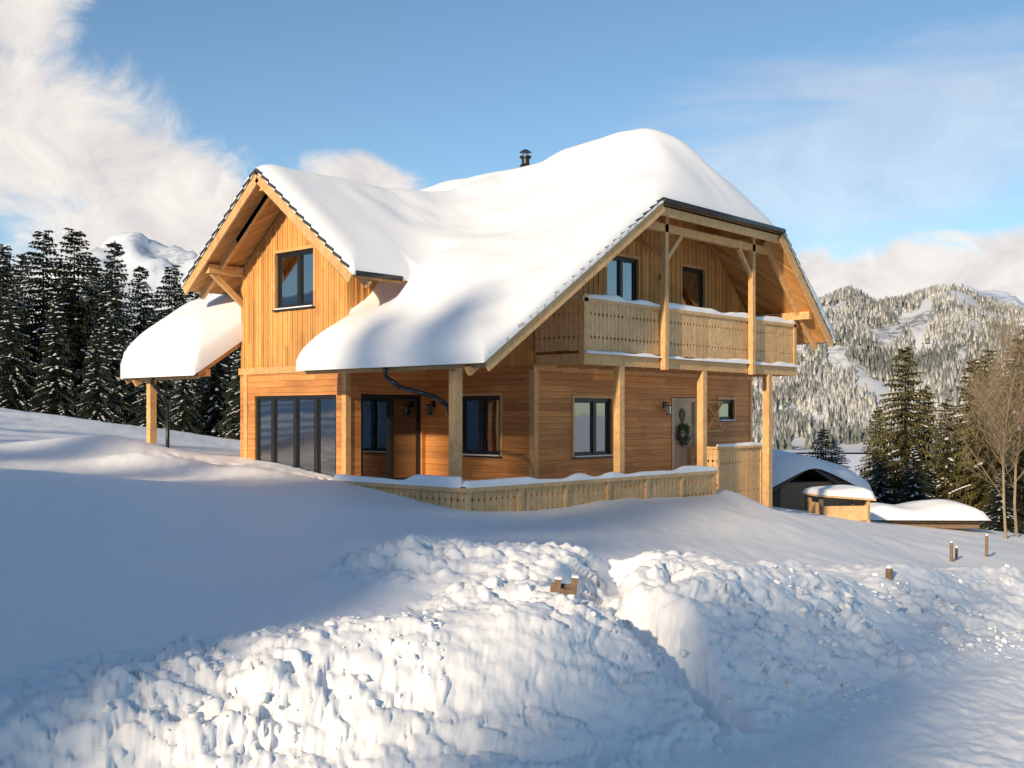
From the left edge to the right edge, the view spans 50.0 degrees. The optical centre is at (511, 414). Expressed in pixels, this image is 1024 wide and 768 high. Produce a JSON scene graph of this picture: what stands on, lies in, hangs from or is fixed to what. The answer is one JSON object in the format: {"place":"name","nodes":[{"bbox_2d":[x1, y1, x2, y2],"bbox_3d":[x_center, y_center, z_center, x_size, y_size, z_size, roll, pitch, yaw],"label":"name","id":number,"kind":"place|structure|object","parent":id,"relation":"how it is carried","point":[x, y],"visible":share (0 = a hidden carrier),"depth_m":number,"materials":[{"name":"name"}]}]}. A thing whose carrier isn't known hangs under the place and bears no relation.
{"place":"outdoors","nodes":[
{"label":"outdoors","id":0,"kind":"place"},
{"bbox_2d":[0,408,1023,767],"bbox_3d":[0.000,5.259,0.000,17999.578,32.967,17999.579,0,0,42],"label":"snow ground","id":1,"kind":"structure","parent":0,"point":[120,544],"depth_m":9.98,"materials":[{"name":"white snow"}]},
{"bbox_2d":[0,244,31,367],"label":"spruce tree","id":2,"kind":"object","parent":1,"relation":"on","point":[3,253],"visible":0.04,"depth_m":64.04,"materials":[{"name":"green plant"}]},
{"bbox_2d":[0,257,33,401],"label":"spruce tree","id":3,"kind":"object","parent":1,"relation":"on","point":[5,264],"visible":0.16,"depth_m":60.00,"materials":[{"name":"green plant"}]},
{"bbox_2d":[0,283,33,409],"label":"spruce tree","id":4,"kind":"object","parent":1,"relation":"on","point":[1,303],"visible":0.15,"depth_m":57.05,"materials":[{"name":"green plant"}]},
{"bbox_2d":[0,285,44,412],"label":"spruce tree","id":5,"kind":"object","parent":1,"relation":"on","point":[12,387],"visible":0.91,"depth_m":54.87,"materials":[{"name":"green plant"}]},
{"bbox_2d":[11,252,39,366],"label":"spruce tree","id":6,"kind":"object","parent":1,"relation":"on","point":[22,256],"visible":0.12,"depth_m":67.98,"materials":[{"name":"green plant"}]},
{"bbox_2d":[0,230,88,411],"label":"spruce tree","id":7,"kind":"object","parent":1,"relation":"on","point":[35,305],"visible":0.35,"depth_m":59.73,"materials":[{"name":"green plant"}]},
{"bbox_2d":[36,265,71,334],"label":"spruce tree","id":8,"kind":"object","parent":1,"relation":"on","point":[62,276],"visible":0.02,"depth_m":77.93,"materials":[{"name":"green plant"}]},
{"bbox_2d":[26,296,84,417],"bbox_3d":[-22.738,-2.457,54.899,3.265,7.045,3.208,0,0,13],"label":"spruce tree","id":9,"kind":"object","parent":1,"relation":"on","point":[53,396],"visible":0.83,"depth_m":54.80,"materials":[{"name":"green plant"}]},
{"bbox_2d":[57,277,87,373],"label":"spruce tree","id":10,"kind":"object","parent":1,"relation":"on","point":[71,302],"visible":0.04,"depth_m":61.94,"materials":[{"name":"green plant"}]},
{"bbox_2d":[21,227,131,420],"bbox_3d":[-23.993,-4.300,59.937,7.781,11.857,7.503,0,0,26],"label":"spruce tree","id":11,"kind":"object","parent":1,"relation":"on","point":[75,305],"visible":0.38,"depth_m":59.74,"materials":[{"name":"green plant"}]},
{"bbox_2d":[79,256,105,324],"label":"spruce tree","id":12,"kind":"object","parent":1,"relation":"on","point":[95,259],"visible":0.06,"depth_m":74.88,"materials":[{"name":"green plant"}]},
{"bbox_2d":[83,269,104,348],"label":"spruce tree","id":13,"kind":"object","parent":1,"relation":"on","point":[91,298],"visible":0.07,"depth_m":69.95,"materials":[{"name":"green plant"}]},
{"bbox_2d":[69,322,125,423],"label":"spruce tree","id":14,"kind":"object","parent":1,"relation":"on","point":[96,402],"visible":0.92,"depth_m":52.85,"materials":[{"name":"green plant"}]},
{"bbox_2d":[81,272,130,393],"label":"spruce tree","id":15,"kind":"object","parent":1,"relation":"on","point":[101,291],"visible":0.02,"depth_m":63.85,"materials":[{"name":"green plant"}]},
{"bbox_2d":[71,242,143,424],"bbox_3d":[-21.811,-3.997,59.989,4.935,11.196,4.969,0,0,17],"label":"spruce tree","id":16,"kind":"object","parent":1,"relation":"on","point":[117,302],"visible":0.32,"depth_m":59.86,"materials":[{"name":"green plant"}]},
{"bbox_2d":[83,307,138,424],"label":"spruce tree","id":17,"kind":"object","parent":1,"relation":"on","point":[113,351],"visible":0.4,"depth_m":55.91,"materials":[{"name":"green plant"}]},
{"bbox_2d":[123,266,156,399],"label":"spruce tree","id":18,"kind":"object","parent":1,"relation":"on","point":[141,318],"visible":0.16,"depth_m":65.92,"materials":[{"name":"green plant"}]},
{"bbox_2d":[136,292,162,334],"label":"spruce tree","id":19,"kind":"object","parent":1,"relation":"on","point":[154,305],"visible":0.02,"depth_m":73.90,"materials":[{"name":"green plant"}]},
{"bbox_2d":[122,309,179,429],"bbox_3d":[-18.300,-1.815,56.123,3.420,7.185,3.360,0,0,45],"label":"spruce tree","id":20,"kind":"object","parent":1,"relation":"on","point":[150,320],"visible":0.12,"depth_m":55.79,"materials":[{"name":"green plant"}]},
{"bbox_2d":[127,380,178,428],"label":"spruce tree","id":21,"kind":"object","parent":1,"relation":"on","point":[161,413],"visible":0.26,"depth_m":52.81,"materials":[{"name":"green plant"}]},
{"bbox_2d":[133,265,209,415],"bbox_3d":[-19.110,-3.147,61.986,6.077,10.715,6.302,0,0,-22],"label":"spruce tree","id":22,"kind":"object","parent":1,"relation":"on","point":[173,295],"visible":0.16,"depth_m":61.91,"materials":[{"name":"green plant"}]},
{"bbox_2d":[173,288,191,308],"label":"spruce tree","id":23,"kind":"object","parent":1,"relation":"on","point":[181,292],"visible":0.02,"depth_m":69.91,"materials":[{"name":"green plant"}]},
{"bbox_2d":[170,379,205,434],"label":"spruce tree","id":24,"kind":"object","parent":1,"relation":"on","point":[184,423],"visible":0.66,"depth_m":52.88,"materials":[{"name":"green plant"}]},
{"bbox_2d":[169,376,207,430],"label":"spruce tree","id":25,"kind":"object","parent":1,"relation":"on","point":[195,382],"visible":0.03,"depth_m":57.81,"materials":[{"name":"green plant"}]},
{"bbox_2d":[185,291,207,380],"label":"spruce tree","id":26,"kind":"object","parent":1,"relation":"on","point":[193,294],"visible":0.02,"depth_m":75.87,"materials":[{"name":"green plant"}]},
{"bbox_2d":[188,354,239,438],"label":"spruce tree","id":27,"kind":"object","parent":1,"relation":"on","point":[212,410],"visible":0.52,"depth_m":54.72,"materials":[{"name":"green plant"}]},
{"bbox_2d":[202,353,237,419],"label":"spruce tree","id":28,"kind":"object","parent":1,"relation":"on","point":[221,373],"visible":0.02,"depth_m":65.77,"materials":[{"name":"green plant"}]},
{"bbox_2d":[211,348,240,437],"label":"spruce tree","id":29,"kind":"object","parent":1,"relation":"on","point":[231,357],"visible":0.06,"depth_m":59.85,"materials":[{"name":"green plant"}]},
{"bbox_2d":[216,346,240,439],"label":"spruce tree","id":30,"kind":"object","parent":1,"relation":"on","point":[233,432],"visible":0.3,"depth_m":51.68,"materials":[{"name":"green plant"}]},
{"bbox_2d":[120,128,834,508],"bbox_3d":[-0.631,-1.860,30.605,13.562,12.220,14.810,0,0,42],"label":"wooden chalet","id":31,"kind":"object","parent":1,"relation":"on","point":[630,302],"visible":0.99,"depth_m":26.67,"materials":[{"name":"brown wood"}]},
{"bbox_2d":[272,245,315,311],"bbox_3d":[-5.228,-3.317,26.897,1.670,1.505,0.375,0,0,42],"label":"gable window","id":32,"kind":"structure","parent":31,"relation":"in","point":[296,270],"depth_m":26.92,"materials":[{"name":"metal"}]},
{"bbox_2d":[361,394,420,479],"bbox_3d":[-3.020,0.580,26.663,0.265,2.140,1.970,0,0,42],"label":"terrace door","id":33,"kind":"structure","parent":31,"relation":"in","point":[390,423],"depth_m":26.56,"materials":[{"name":"wood"}]},
{"bbox_2d":[462,392,502,457],"bbox_3d":[-0.675,0.243,26.207,1.460,1.525,0.375,0,0,42],"label":"side window","id":34,"kind":"structure","parent":31,"relation":"in","point":[482,413],"depth_m":26.12,"materials":[{"name":"glass"}]},
{"bbox_2d":[572,395,612,458],"bbox_3d":[1.871,0.288,26.710,0.375,1.515,1.640,0,0,42],"label":"front window","id":35,"kind":"structure","parent":31,"relation":"in","point":[590,413],"depth_m":26.70,"materials":[{"name":"glass"}]},
{"bbox_2d":[605,253,639,353],"bbox_3d":[2.686,-2.702,27.666,0.375,2.675,1.470,0,0,42],"label":"balcony door","id":36,"kind":"structure","parent":31,"relation":"in","point":[620,273],"depth_m":27.67,"materials":[{"name":"glass"}]},
{"bbox_2d":[671,398,696,469],"bbox_3d":[4.622,0.640,29.644,0.294,2.180,1.220,0,0,42],"label":"entrance door","id":37,"kind":"structure","parent":31,"relation":"in","point":[684,410],"depth_m":29.65,"materials":[{"name":"grey wood"}]},
{"bbox_2d":[680,263,706,307],"bbox_3d":[4.862,-3.297,30.100,0.375,1.565,1.300,0,0,42],"label":"balcony window","id":38,"kind":"structure","parent":31,"relation":"in","point":[691,280],"depth_m":30.17,"materials":[{"name":"glass"}]},
{"bbox_2d":[707,401,722,431],"bbox_3d":[5.619,0.050,30.546,0.050,0.840,0.933,0,0,42],"label":"trellis","id":39,"kind":"object","parent":31,"relation":"attached to","point":[714,417],"visible":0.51,"depth_m":30.52,"materials":[{"name":"brown wood"}]},
{"bbox_2d":[688,442,761,503],"bbox_3d":[5.924,2.002,30.277,0.952,2.495,2.420,0,0,42],"label":"entrance railing","id":40,"kind":"object","parent":31,"relation":"on","point":[740,477],"visible":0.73,"depth_m":29.91,"materials":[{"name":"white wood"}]},
{"bbox_2d":[717,397,736,421],"bbox_3d":[6.076,-0.147,31.282,0.200,0.705,1.000,0,0,42],"label":"small window","id":41,"kind":"structure","parent":31,"relation":"in","point":[725,414],"depth_m":31.40,"materials":[{"name":"wood"}]},
{"bbox_2d":[332,465,717,511],"bbox_3d":[0.650,1.712,25.377,3.982,1.076,9.036,0,0,42],"label":"terrace fence","id":42,"kind":"object","parent":1,"relation":"on","point":[420,486],"visible":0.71,"depth_m":22.63,"materials":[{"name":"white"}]},
{"bbox_2d":[550,574,578,595],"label":"fence remains","id":43,"kind":"object","parent":1,"relation":"on","point":[557,586],"visible":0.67,"depth_m":9.87,"materials":[{"name":"brown wood"}]},
{"bbox_2d":[753,449,878,510],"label":"garden shed","id":44,"kind":"structure","parent":1,"relation":"on","point":[794,475],"depth_m":39.93,"materials":[{"name":"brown wood"}]},
{"bbox_2d":[806,429,842,464],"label":"spruce tree","id":45,"kind":"object","parent":1,"relation":"on","point":[823,441],"visible":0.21,"depth_m":47.94,"materials":[{"name":"green plant"}]},
{"bbox_2d":[802,485,875,521],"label":"firewood store","id":46,"kind":"structure","parent":1,"relation":"on","point":[858,510],"depth_m":35.53,"materials":[{"name":"white"}]},
{"bbox_2d":[831,445,854,505],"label":"spruce tree","id":47,"kind":"object","parent":1,"relation":"on","point":[839,457],"visible":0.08,"depth_m":51.89,"materials":[{"name":"green plant"}]},
{"bbox_2d":[851,409,898,504],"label":"conifer tree","id":48,"kind":"object","parent":1,"relation":"on","point":[877,412],"visible":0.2,"depth_m":57.94,"materials":[{"name":"green plant"}]},
{"bbox_2d":[869,462,894,504],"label":"spruce tree","id":49,"kind":"object","parent":1,"relation":"on","point":[880,492],"visible":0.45,"depth_m":48.90,"materials":[{"name":"green plant"}]},
{"bbox_2d":[753,283,1023,449],"bbox_3d":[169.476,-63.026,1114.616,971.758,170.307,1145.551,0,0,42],"label":"distant forest","id":50,"kind":"object","parent":1,"relation":"on","point":[845,421],"visible":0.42,"depth_m":888.24,"materials":[{"name":"green wood"}]},
{"bbox_2d":[885,565,892,579],"bbox_3d":[5.150,2.393,15.000,0.102,0.680,0.102,0,0,-26],"label":"fence post","id":51,"kind":"object","parent":1,"relation":"on","point":[889,572],"visible":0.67,"depth_m":14.96,"materials":[{"name":"brown wood"}]},
{"bbox_2d":[860,346,944,504],"bbox_3d":[18.049,1.453,50.086,4.892,9.376,4.778,0,0,40],"label":"larch tree","id":52,"kind":"object","parent":1,"relation":"on","point":[903,446],"visible":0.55,"depth_m":49.84,"materials":[{"name":"green plant"}]},
{"bbox_2d":[893,446,937,503],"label":"spruce tree","id":53,"kind":"object","parent":1,"relation":"on","point":[914,494],"visible":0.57,"depth_m":45.90,"materials":[{"name":"green plant"}]},
{"bbox_2d":[897,386,952,490],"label":"larch tree","id":54,"kind":"object","parent":1,"relation":"on","point":[933,416],"visible":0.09,"depth_m":51.89,"materials":[{"name":"green plant"}]},
{"bbox_2d":[870,499,989,528],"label":"snowy roof","id":55,"kind":"structure","parent":1,"relation":"on","point":[941,513],"depth_m":39.18,"materials":[{"name":"snow"}]},
{"bbox_2d":[922,468,944,498],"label":"spruce tree","id":56,"kind":"object","parent":1,"relation":"on","point":[931,479],"visible":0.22,"depth_m":46.91,"materials":[{"name":"green plant"}]},
{"bbox_2d":[950,541,952,561],"bbox_3d":[10.400,3.463,26.000,0.081,0.960,0.081,0,0,19],"label":"fence post","id":57,"kind":"object","parent":1,"relation":"on","point":[951,551],"visible":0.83,"depth_m":25.96,"materials":[{"name":"brown wood"}]},
{"bbox_2d":[921,399,982,527],"bbox_3d":[18.605,2.412,46.996,2.989,6.234,2.900,0,0,31],"label":"spruce tree","id":58,"kind":"object","parent":1,"relation":"on","point":[946,465],"visible":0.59,"depth_m":46.84,"materials":[{"name":"green plant"}]},
{"bbox_2d":[955,546,957,559],"bbox_3d":[10.767,3.578,26.619,0.077,0.792,0.127,0,0,42],"label":"fence post","id":59,"kind":"object","parent":1,"relation":"on","point":[956,552],"visible":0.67,"depth_m":26.60,"materials":[{"name":"brown wood"}]},
{"bbox_2d":[938,358,996,497],"bbox_3d":[21.033,1.851,50.163,4.715,9.037,4.606,0,0,-9],"label":"larch tree","id":60,"kind":"object","parent":1,"relation":"on","point":[969,369],"visible":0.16,"depth_m":49.89,"materials":[{"name":"green plant"}]},
{"bbox_2d":[934,312,1023,538],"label":"bare tree","id":61,"kind":"object","parent":1,"relation":"on","point":[991,406],"visible":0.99,"depth_m":38.64,"materials":[{"name":"brown plant"}]},
{"bbox_2d":[958,349,1003,455],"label":"larch tree","id":62,"kind":"object","parent":1,"relation":"on","point":[988,354],"visible":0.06,"depth_m":53.97,"materials":[{"name":"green plant"}]},
{"bbox_2d":[945,367,1023,533],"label":"spruce tree","id":63,"kind":"object","parent":1,"relation":"on","point":[978,494],"visible":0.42,"depth_m":45.81,"materials":[{"name":"green plant"}]},
{"bbox_2d":[985,534,987,556],"bbox_3d":[12.100,3.581,28.000,0.081,1.090,0.081,0,0,-26],"label":"fence post","id":64,"kind":"object","parent":1,"relation":"on","point":[986,545],"visible":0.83,"depth_m":27.97,"materials":[{"name":"brown wood"}]},
{"bbox_2d":[957,319,1023,536],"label":"bare tree","id":65,"kind":"object","parent":1,"relation":"on","point":[1019,441],"visible":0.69,"depth_m":40.07,"materials":[{"name":"brown plant"}]},
{"bbox_2d":[973,337,1023,525],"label":"larch tree","id":66,"kind":"object","parent":1,"relation":"on","point":[1021,463],"visible":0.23,"depth_m":46.35,"materials":[{"name":"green plant"}]},
{"bbox_2d":[974,329,1023,511],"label":"larch tree","id":67,"kind":"object","parent":1,"relation":"on","point":[1021,334],"visible":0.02,"depth_m":47.67,"materials":[{"name":"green plant"}]},
{"bbox_2d":[979,470,1023,533],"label":"spruce tree","id":68,"kind":"object","parent":1,"relation":"on","point":[997,506],"visible":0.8,"depth_m":43.87,"materials":[{"name":"green plant"}]},
{"bbox_2d":[1007,470,1023,532],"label":"spruce tree","id":69,"kind":"object","parent":1,"relation":"on","point":[1022,516],"visible":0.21,"depth_m":45.87,"materials":[{"name":"green plant"}]},
{"bbox_2d":[0,0,1023,302],"label":"sky","id":70,"kind":"structure","parent":0,"point":[885,138],"materials":[{"name":"blue"}]},
{"bbox_2d":[4,232,1023,363],"bbox_3d":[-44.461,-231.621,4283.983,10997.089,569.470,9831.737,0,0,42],"label":"snowy mountain","id":71,"kind":"structure","parent":0,"point":[154,258],"depth_m":2906.46,"materials":[{"name":"white snow"}]},
{"bbox_2d":[777,291,1022,452],"bbox_3d":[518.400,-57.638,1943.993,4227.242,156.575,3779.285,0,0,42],"label":"forested hill","id":72,"kind":"structure","parent":0,"point":[916,321],"depth_m":932.96,"materials":[{"name":"white snow"}]}
]}

